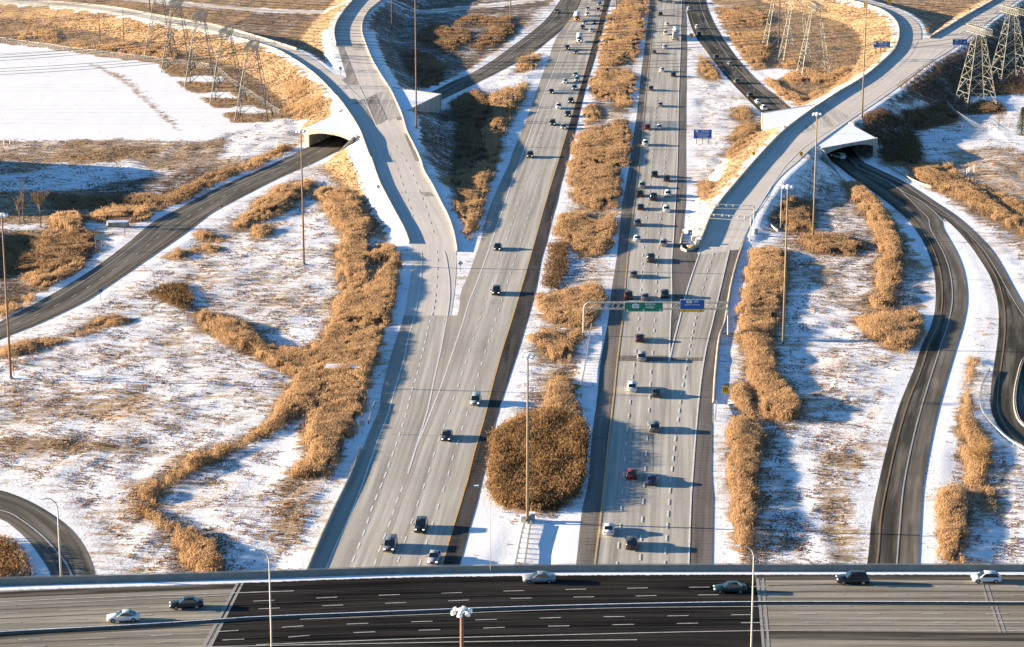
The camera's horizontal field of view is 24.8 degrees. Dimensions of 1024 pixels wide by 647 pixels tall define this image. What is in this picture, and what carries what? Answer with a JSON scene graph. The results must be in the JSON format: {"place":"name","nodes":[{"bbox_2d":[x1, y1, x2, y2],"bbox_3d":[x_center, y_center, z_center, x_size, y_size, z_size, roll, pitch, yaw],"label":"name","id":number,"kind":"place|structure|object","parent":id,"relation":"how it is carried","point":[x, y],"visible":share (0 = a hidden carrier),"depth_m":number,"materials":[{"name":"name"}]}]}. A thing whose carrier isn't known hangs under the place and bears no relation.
{"place":"outdoors","nodes":[
{"label":"outdoors","id":0,"kind":"place"},
{"bbox_2d":[0,511,68,576],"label":"road shoulder","id":1,"kind":"object","parent":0,"point":[48,555],"visible":0.53,"depth_m":372.38},
{"bbox_2d":[0,490,94,575],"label":"road","id":2,"kind":"structure","parent":0,"point":[74,552],"depth_m":379.31,"materials":[{"name":"asphalt"}]},
{"bbox_2d":[0,0,360,116],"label":"ramp","id":3,"kind":"structure","parent":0,"point":[340,85],"depth_m":868.13,"materials":[{"name":"concrete"}]},
{"bbox_2d":[6,0,296,49],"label":"concrete barrier","id":4,"kind":"object","parent":3,"relation":"on","point":[273,41],"visible":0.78,"depth_m":990.08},
{"bbox_2d":[0,1,336,97],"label":"concrete barrier","id":5,"kind":"object","parent":3,"relation":"on","point":[279,51],"visible":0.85,"depth_m":951.30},
{"bbox_2d":[0,0,565,325],"bbox_3d":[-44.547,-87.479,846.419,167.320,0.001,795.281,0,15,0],"label":"road shoulder","id":6,"kind":"object","parent":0,"point":[138,237],"visible":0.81,"depth_m":646.51},
{"bbox_2d":[0,0,581,338],"bbox_3d":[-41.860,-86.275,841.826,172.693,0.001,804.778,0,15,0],"label":"road","id":7,"kind":"structure","parent":0,"point":[119,264],"depth_m":616.74,"materials":[{"name":"asphalt"}]},
{"bbox_2d":[137,0,534,12],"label":"service road","id":8,"kind":"structure","parent":0,"point":[238,8],"depth_m":1065.49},
{"bbox_2d":[327,315,445,568],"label":"road lane","id":9,"kind":"structure","parent":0,"point":[383,504],"depth_m":420.12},
{"bbox_2d":[311,315,469,568],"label":"road shoulder","id":10,"kind":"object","parent":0,"point":[346,504],"visible":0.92,"depth_m":438.73,"materials":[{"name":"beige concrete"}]},
{"bbox_2d":[335,0,455,387],"bbox_3d":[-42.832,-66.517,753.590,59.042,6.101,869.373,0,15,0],"label":"asphalt ramp","id":11,"kind":"structure","parent":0,"point":[388,134],"depth_m":642.03,"materials":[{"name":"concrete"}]},
{"bbox_2d":[338,47,358,84],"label":"road patch","id":12,"kind":"object","parent":11,"relation":"on","point":[350,79],"visible":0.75,"depth_m":835.79,"materials":[{"name":"concrete"}]},
{"bbox_2d":[352,94,386,124],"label":"road patch","id":13,"kind":"object","parent":11,"relation":"on","point":[373,102],"visible":1,"depth_m":754.02,"materials":[{"name":"concrete"}]},
{"bbox_2d":[376,89,399,119],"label":"road patch","id":14,"kind":"object","parent":11,"relation":"on","point":[385,98],"visible":1,"depth_m":761.88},
{"bbox_2d":[361,0,458,251],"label":"concrete barrier","id":15,"kind":"object","parent":11,"relation":"on","point":[425,173],"visible":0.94,"depth_m":695.48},
{"bbox_2d":[379,0,603,566],"bbox_3d":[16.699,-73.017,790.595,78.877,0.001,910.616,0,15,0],"label":"road lane","id":16,"kind":"structure","parent":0,"point":[412,550],"depth_m":500.56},
{"bbox_2d":[0,0,1023,574],"bbox_3d":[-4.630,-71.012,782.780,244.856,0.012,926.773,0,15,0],"label":"road marking","id":17,"kind":"object","parent":16,"relation":"on","point":[776,104],"visible":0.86,"depth_m":540.56,"materials":[{"name":"paint"}]},
{"bbox_2d":[80,0,1022,567],"bbox_3d":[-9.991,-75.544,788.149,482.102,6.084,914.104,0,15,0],"label":"road marking","id":18,"kind":"object","parent":16,"relation":"on","point":[498,310],"visible":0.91,"depth_m":497.63,"materials":[{"name":"white paint"}]},
{"bbox_2d":[0,0,1023,577],"bbox_3d":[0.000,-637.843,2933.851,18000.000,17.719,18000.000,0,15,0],"label":"ground","id":19,"kind":"structure","parent":0,"point":[78,102],"depth_m":541.71,"materials":[{"name":"snow"}]},
{"bbox_2d":[0,213,13,379],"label":"light mast","id":20,"kind":"object","parent":19,"relation":"on","point":[2,215],"visible":1,"depth_m":462.61,"materials":[{"name":"brown metal"}]},
{"bbox_2d":[0,531,36,577],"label":"thicket","id":21,"kind":"object","parent":19,"relation":"on","point":[13,561],"visible":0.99,"depth_m":362.75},
{"bbox_2d":[0,259,85,315],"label":"reeds","id":22,"kind":"object","parent":19,"relation":"on","point":[45,278],"visible":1,"depth_m":548.60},
{"bbox_2d":[0,311,129,356],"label":"reeds","id":23,"kind":"object","parent":19,"relation":"on","point":[26,343],"visible":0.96,"depth_m":493.16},
{"bbox_2d":[43,201,153,230],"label":"reeds","id":24,"kind":"object","parent":19,"relation":"on","point":[73,219],"visible":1,"depth_m":615.39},
{"bbox_2d":[0,160,254,276],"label":"reeds","id":25,"kind":"object","parent":19,"relation":"on","point":[37,246],"visible":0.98,"depth_m":590.81,"materials":[{"name":"plant"}]},
{"bbox_2d":[1,37,279,113],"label":"chain link fence","id":26,"kind":"object","parent":19,"relation":"on","point":[151,60],"visible":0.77,"depth_m":899.88,"materials":[{"name":"silver metal"}]},
{"bbox_2d":[144,0,177,58],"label":"power pylon","id":27,"kind":"object","parent":19,"relation":"on","point":[163,13],"visible":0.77,"depth_m":905.52,"materials":[{"name":"grey"}]},
{"bbox_2d":[7,0,1019,12],"bbox_3d":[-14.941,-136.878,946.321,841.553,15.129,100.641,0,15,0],"label":"power line","id":28,"kind":"object","parent":27,"relation":"hanging from","point":[418,12],"visible":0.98,"depth_m":915.04,"materials":[{"name":"grey"}]},
{"bbox_2d":[15,28,321,118],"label":"reeds","id":29,"kind":"object","parent":19,"relation":"on","point":[290,89],"visible":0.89,"depth_m":913.24,"materials":[{"name":"plant"}]},
{"bbox_2d":[146,281,199,309],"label":"thicket","id":30,"kind":"object","parent":19,"relation":"on","point":[181,289],"visible":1,"depth_m":532.77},
{"bbox_2d":[161,0,195,71],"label":"power pylon","id":31,"kind":"object","parent":19,"relation":"on","point":[176,3],"visible":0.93,"depth_m":871.12,"materials":[{"name":"grey"}]},
{"bbox_2d":[141,508,223,572],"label":"reeds","id":32,"kind":"object","parent":19,"relation":"on","point":[196,542],"visible":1,"depth_m":369.11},
{"bbox_2d":[129,429,256,503],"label":"reeds","id":33,"kind":"object","parent":19,"relation":"on","point":[195,456],"visible":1,"depth_m":410.43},
{"bbox_2d":[184,5,220,87],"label":"power pylon","id":34,"kind":"object","parent":19,"relation":"on","point":[197,15],"visible":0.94,"depth_m":836.35,"materials":[{"name":"grey"}]},
{"bbox_2d":[165,220,273,260],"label":"reeds","id":35,"kind":"object","parent":19,"relation":"on","point":[261,230],"visible":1,"depth_m":594.57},
{"bbox_2d":[209,20,246,104],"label":"power pylon","id":36,"kind":"object","parent":19,"relation":"on","point":[224,30],"visible":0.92,"depth_m":798.08,"materials":[{"name":"grey"}]},
{"bbox_2d":[0,0,1023,60],"bbox_3d":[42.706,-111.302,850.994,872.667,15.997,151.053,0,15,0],"label":"power line","id":37,"kind":"object","parent":36,"relation":"hanging from","point":[503,33],"visible":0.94,"depth_m":813.32,"materials":[{"name":"grey"}]},
{"bbox_2d":[194,307,266,355],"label":"reeds","id":38,"kind":"object","parent":19,"relation":"on","point":[242,333],"visible":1,"depth_m":499.52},
{"bbox_2d":[234,33,273,120],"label":"power pylon","id":39,"kind":"object","parent":19,"relation":"on","point":[249,43],"visible":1,"depth_m":766.88,"materials":[{"name":"grey"}]},
{"bbox_2d":[0,17,1023,74],"bbox_3d":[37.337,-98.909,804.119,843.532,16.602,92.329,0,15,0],"label":"power line","id":40,"kind":"object","parent":39,"relation":"hanging from","point":[506,50],"visible":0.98,"depth_m":777.28,"materials":[{"name":"grey"}]},
{"bbox_2d":[222,143,290,183],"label":"reeds","id":41,"kind":"object","parent":19,"relation":"on","point":[259,161],"visible":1,"depth_m":695.74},
{"bbox_2d":[233,176,315,228],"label":"reeds","id":42,"kind":"object","parent":19,"relation":"on","point":[276,201],"visible":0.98,"depth_m":632.79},
{"bbox_2d":[296,129,305,264],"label":"light mast","id":43,"kind":"object","parent":19,"relation":"on","point":[300,132],"visible":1,"depth_m":560.15,"materials":[{"name":"brown metal"}]},
{"bbox_2d":[251,183,402,479],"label":"reeds","id":44,"kind":"object","parent":19,"relation":"on","point":[375,300],"visible":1,"depth_m":482.41,"materials":[{"name":"plant"}]},
{"bbox_2d":[306,447,361,569],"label":"concrete barrier","id":45,"kind":"object","parent":19,"relation":"on","point":[325,528],"visible":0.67,"depth_m":387.19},
{"bbox_2d":[304,87,441,160],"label":"underpass","id":46,"kind":"object","parent":19,"relation":"on","point":[340,124],"visible":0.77,"depth_m":736.07,"materials":[{"name":"concrete"}]},
{"bbox_2d":[398,13,513,87],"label":"reeds","id":47,"kind":"object","parent":19,"relation":"on","point":[430,74],"visible":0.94,"depth_m":955.63,"materials":[{"name":"plant"}]},
{"bbox_2d":[451,606,471,646],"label":"light mast","id":48,"kind":"object","parent":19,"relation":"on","point":[461,610],"visible":1,"depth_m":264.77,"materials":[{"name":"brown metal"}]},
{"bbox_2d":[450,87,490,174],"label":"reeds","id":49,"kind":"object","parent":19,"relation":"on","point":[471,107],"visible":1,"depth_m":754.08,"materials":[{"name":"plant"}]},
{"bbox_2d":[441,51,542,239],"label":"reeds","id":50,"kind":"object","parent":19,"relation":"on","point":[473,183],"visible":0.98,"depth_m":685.74,"materials":[{"name":"plant"}]},
{"bbox_2d":[0,563,1023,646],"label":"road bridge","id":51,"kind":"structure","parent":19,"relation":"on","point":[802,605],"depth_m":330.12,"materials":[{"name":"concrete"}]},
{"bbox_2d":[107,609,139,622],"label":"coupe","id":52,"kind":"object","parent":51,"relation":"on","point":[127,615],"visible":1,"depth_m":324.52,"materials":[{"name":"white paint"}]},
{"bbox_2d":[169,596,202,609],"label":"sedan","id":53,"kind":"object","parent":51,"relation":"on","point":[189,602],"visible":1,"depth_m":329.24,"materials":[{"name":"black paint"}]},
{"bbox_2d":[522,571,555,583],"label":"sedan","id":54,"kind":"object","parent":51,"relation":"on","point":[543,576],"visible":1,"depth_m":339.01,"materials":[{"name":"grey paint"}]},
{"bbox_2d":[713,581,746,593],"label":"sedan","id":55,"kind":"object","parent":51,"relation":"on","point":[734,586],"visible":1,"depth_m":335.11,"materials":[{"name":"teal paint"}]},
{"bbox_2d":[836,570,869,584],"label":"suv car","id":56,"kind":"object","parent":51,"relation":"on","point":[861,577],"visible":1,"depth_m":338.43,"materials":[{"name":"black paint"}]},
{"bbox_2d":[971,570,1001,583],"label":"hatchback","id":57,"kind":"object","parent":51,"relation":"on","point":[994,576],"visible":1,"depth_m":339.11,"materials":[{"name":"white paint"}]},
{"bbox_2d":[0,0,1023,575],"bbox_3d":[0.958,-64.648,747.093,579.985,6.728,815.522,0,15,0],"label":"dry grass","id":58,"kind":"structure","parent":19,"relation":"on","point":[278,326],"depth_m":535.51,"materials":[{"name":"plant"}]},
{"bbox_2d":[520,353,534,523],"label":"light mast","id":59,"kind":"object","parent":19,"relation":"on","point":[527,356],"visible":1,"depth_m":379.31,"materials":[{"name":"metal"}]},
{"bbox_2d":[483,398,592,512],"bbox_3d":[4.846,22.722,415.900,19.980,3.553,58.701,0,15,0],"label":"thicket","id":60,"kind":"object","parent":19,"relation":"on","point":[512,461],"visible":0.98,"depth_m":410.13,"materials":[{"name":"plant"}]},
{"bbox_2d":[539,238,572,288],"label":"thicket","id":61,"kind":"object","parent":19,"relation":"on","point":[557,249],"visible":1,"depth_m":561.13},
{"bbox_2d":[540,367,582,425],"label":"reeds","id":62,"kind":"object","parent":19,"relation":"on","point":[563,389],"visible":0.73,"depth_m":451.53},
{"bbox_2d":[526,282,609,367],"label":"reeds","id":63,"kind":"object","parent":19,"relation":"on","point":[557,303],"visible":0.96,"depth_m":514.34,"materials":[{"name":"plant"}]},
{"bbox_2d":[551,208,622,258],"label":"reeds","id":64,"kind":"object","parent":19,"relation":"on","point":[589,234],"visible":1,"depth_m":597.50,"materials":[{"name":"plant"}]},
{"bbox_2d":[565,117,634,214],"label":"reeds","id":65,"kind":"object","parent":19,"relation":"on","point":[608,148],"visible":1,"depth_m":689.13,"materials":[{"name":"plant"}]},
{"bbox_2d":[582,95,635,129],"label":"reeds","id":66,"kind":"object","parent":19,"relation":"on","point":[591,110],"visible":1,"depth_m":791.37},
{"bbox_2d":[587,66,639,101],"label":"reeds","id":67,"kind":"object","parent":19,"relation":"on","point":[607,83],"visible":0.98,"depth_m":839.84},
{"bbox_2d":[595,0,656,67],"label":"reeds","id":68,"kind":"object","parent":19,"relation":"on","point":[616,43],"visible":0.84,"depth_m":973.57,"materials":[{"name":"plant"}]},
{"bbox_2d":[583,301,728,335],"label":"overhead sign gantry","id":69,"kind":"object","parent":19,"relation":"on","point":[670,308],"visible":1,"depth_m":497.86,"materials":[{"name":"beige"}]},
{"bbox_2d":[624,302,662,311],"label":"overhead sign","id":70,"kind":"object","parent":69,"relation":"attached to","point":[643,306],"visible":1,"depth_m":496.84,"materials":[{"name":"green metal"}]},
{"bbox_2d":[680,300,704,311],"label":"overhead sign","id":71,"kind":"object","parent":69,"relation":"attached to","point":[692,305],"visible":1,"depth_m":496.77,"materials":[{"name":"blue metal"}]},
{"bbox_2d":[712,235,745,403],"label":"concrete barrier","id":72,"kind":"object","parent":19,"relation":"on","point":[719,338],"visible":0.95,"depth_m":502.24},
{"bbox_2d":[695,55,763,198],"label":"reeds","id":73,"kind":"object","parent":19,"relation":"on","point":[747,131],"visible":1,"depth_m":742.24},
{"bbox_2d":[720,411,770,554],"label":"reeds","id":74,"kind":"object","parent":19,"relation":"on","point":[748,444],"visible":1,"depth_m":405.70,"materials":[{"name":"plant"}]},
{"bbox_2d":[717,4,775,70],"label":"reeds","id":75,"kind":"object","parent":19,"relation":"on","point":[756,47],"visible":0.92,"depth_m":969.25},
{"bbox_2d":[729,243,808,422],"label":"reeds","id":76,"kind":"object","parent":19,"relation":"on","point":[764,272],"visible":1,"depth_m":494.73,"materials":[{"name":"plant"}]},
{"bbox_2d":[762,0,793,47],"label":"power pylon","id":77,"kind":"object","parent":19,"relation":"on","point":[770,33],"visible":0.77,"depth_m":935.76,"materials":[{"name":"silver metal"}]},
{"bbox_2d":[780,184,793,345],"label":"light mast","id":78,"kind":"object","parent":19,"relation":"on","point":[787,186],"visible":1,"depth_m":486.62,"materials":[{"name":"metal"}]},
{"bbox_2d":[778,0,811,61],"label":"power pylon","id":79,"kind":"object","parent":19,"relation":"on","point":[787,45],"visible":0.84,"depth_m":899.25,"materials":[{"name":"silver metal"}]},
{"bbox_2d":[0,0,1019,25],"bbox_3d":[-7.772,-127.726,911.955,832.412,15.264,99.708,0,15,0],"label":"power line","id":80,"kind":"object","parent":79,"relation":"hanging from","point":[469,5],"visible":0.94,"depth_m":883.48,"materials":[{"name":"grey"}]},
{"bbox_2d":[763,57,857,106],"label":"reeds","id":81,"kind":"object","parent":19,"relation":"on","point":[841,75],"visible":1,"depth_m":849.47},
{"bbox_2d":[796,0,830,73],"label":"power pylon","id":82,"kind":"object","parent":19,"relation":"on","point":[813,3],"visible":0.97,"depth_m":860.45,"materials":[{"name":"silver metal"}]},
{"bbox_2d":[0,0,1023,40],"bbox_3d":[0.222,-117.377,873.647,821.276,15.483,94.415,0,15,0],"label":"power line","id":83,"kind":"object","parent":82,"relation":"hanging from","point":[486,19],"visible":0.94,"depth_m":847.37,"materials":[{"name":"grey"}]},
{"bbox_2d":[771,194,865,257],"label":"reeds","id":84,"kind":"object","parent":19,"relation":"on","point":[799,214],"visible":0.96,"depth_m":593.92,"materials":[{"name":"plant"}]},
{"bbox_2d":[761,104,877,178],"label":"underpass","id":85,"kind":"object","parent":19,"relation":"on","point":[846,135],"visible":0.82,"depth_m":709.37,"materials":[{"name":"concrete"}]},
{"bbox_2d":[842,180,929,355],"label":"reeds","id":86,"kind":"object","parent":19,"relation":"on","point":[905,332],"visible":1,"depth_m":539.64,"materials":[{"name":"plant"}]},
{"bbox_2d":[861,107,924,163],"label":"thicket","id":87,"kind":"object","parent":19,"relation":"on","point":[909,140],"visible":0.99,"depth_m":725.88,"materials":[{"name":"plant"}]},
{"bbox_2d":[927,478,975,562],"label":"reeds","id":88,"kind":"object","parent":19,"relation":"on","point":[951,527],"visible":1,"depth_m":381.54,"materials":[{"name":"plant"}]},
{"bbox_2d":[901,98,1005,129],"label":"reeds","id":89,"kind":"object","parent":19,"relation":"on","point":[939,113],"visible":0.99,"depth_m":775.36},
{"bbox_2d":[897,32,1023,104],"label":"thicket","id":90,"kind":"object","parent":19,"relation":"on","point":[1009,78],"visible":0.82,"depth_m":847.32,"materials":[{"name":"plant"}]},
{"bbox_2d":[903,158,1023,234],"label":"reeds","id":91,"kind":"object","parent":19,"relation":"on","point":[948,180],"visible":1,"depth_m":647.31,"materials":[{"name":"plant"}]},
{"bbox_2d":[954,17,997,106],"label":"power pylon","id":92,"kind":"object","parent":19,"relation":"on","point":[981,33],"visible":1,"depth_m":792.41,"materials":[{"name":"silver metal"}]},
{"bbox_2d":[952,354,1002,489],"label":"reeds","id":93,"kind":"object","parent":19,"relation":"on","point":[968,424],"visible":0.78,"depth_m":425.62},
{"bbox_2d":[966,435,995,478],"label":"bare tree","id":94,"kind":"object","parent":19,"relation":"on","point":[982,449],"visible":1,"depth_m":402.31,"materials":[{"name":"brown plant"}]},
{"bbox_2d":[988,1,1023,81],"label":"power pylon","id":95,"kind":"object","parent":19,"relation":"on","point":[1013,12],"visible":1,"depth_m":847.05,"materials":[{"name":"silver metal"}]},
{"bbox_2d":[458,7,578,314],"bbox_3d":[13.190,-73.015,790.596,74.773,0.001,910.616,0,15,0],"label":"road shoulder","id":96,"kind":"object","parent":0,"point":[495,211],"visible":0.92,"depth_m":660.28},
{"bbox_2d":[443,0,609,565],"bbox_3d":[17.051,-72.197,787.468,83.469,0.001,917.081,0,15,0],"label":"road shoulder","id":97,"kind":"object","parent":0,"point":[456,546],"depth_m":496.15},
{"bbox_2d":[441,0,655,564],"bbox_3d":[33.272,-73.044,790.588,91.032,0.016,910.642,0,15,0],"label":"road marking","id":98,"kind":"object","parent":97,"relation":"on","point":[513,315],"visible":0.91,"depth_m":485.02,"materials":[{"name":"yellow paint"}]},
{"bbox_2d":[596,361,702,564],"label":"road lane","id":99,"kind":"structure","parent":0,"point":[667,378],"depth_m":413.43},
{"bbox_2d":[618,0,680,355],"bbox_3d":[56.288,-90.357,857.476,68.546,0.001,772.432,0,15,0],"label":"road lane","id":100,"kind":"structure","parent":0,"point":[645,324],"depth_m":638.41,"materials":[{"name":"asphalt"}]},
{"bbox_2d":[576,0,726,564],"bbox_3d":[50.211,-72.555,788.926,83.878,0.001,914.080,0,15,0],"label":"road","id":101,"kind":"structure","parent":0,"point":[589,523],"depth_m":513.64,"materials":[{"name":"asphalt"}]},
{"bbox_2d":[0,1,1023,562],"bbox_3d":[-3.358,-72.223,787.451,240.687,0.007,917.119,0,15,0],"label":"road marking","id":102,"kind":"object","parent":101,"relation":"on","point":[852,173],"visible":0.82,"depth_m":515.18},
{"bbox_2d":[671,242,698,321],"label":"road patch","id":103,"kind":"object","parent":101,"relation":"on","point":[683,263],"visible":1,"depth_m":557.29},
{"bbox_2d":[671,251,727,357],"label":"road lane","id":104,"kind":"structure","parent":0,"point":[709,291],"depth_m":520.51,"materials":[{"name":"concrete"}]},
{"bbox_2d":[689,247,740,562],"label":"road shoulder","id":105,"kind":"object","parent":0,"point":[701,540],"visible":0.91,"depth_m":418.44},
{"bbox_2d":[685,0,962,562],"bbox_3d":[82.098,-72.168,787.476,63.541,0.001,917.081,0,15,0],"label":"road","id":106,"kind":"structure","parent":0,"point":[889,527],"depth_m":497.87,"materials":[{"name":"asphalt"}]},
{"bbox_2d":[697,48,952,254],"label":"ramp","id":107,"kind":"structure","parent":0,"point":[732,236],"depth_m":685.43,"materials":[{"name":"concrete"}]},
{"bbox_2d":[698,0,899,246],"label":"concrete barrier","id":108,"kind":"object","parent":107,"relation":"on","point":[758,157],"visible":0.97,"depth_m":729.72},
{"bbox_2d":[798,103,847,145],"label":"road patch","id":109,"kind":"object","parent":107,"relation":"on","point":[828,111],"visible":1,"depth_m":733.26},
{"bbox_2d":[741,72,966,562],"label":"road shoulder","id":110,"kind":"object","parent":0,"point":[910,525],"visible":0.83,"depth_m":457.79},
{"bbox_2d":[856,0,921,47],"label":"ramp","id":111,"kind":"structure","parent":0,"point":[908,35],"depth_m":955.99,"materials":[{"name":"concrete"}]},
{"bbox_2d":[851,164,1023,445],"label":"road","id":112,"kind":"structure","parent":0,"point":[1013,354],"depth_m":492.24,"materials":[{"name":"asphalt"}]},
{"bbox_2d":[861,163,1023,313],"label":"road shoulder","id":113,"kind":"object","parent":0,"point":[995,261],"visible":1,"depth_m":588.29},
{"bbox_2d":[910,0,1016,58],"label":"ramp","id":114,"kind":"structure","parent":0,"point":[954,29],"depth_m":946.68,"materials":[{"name":"concrete"}]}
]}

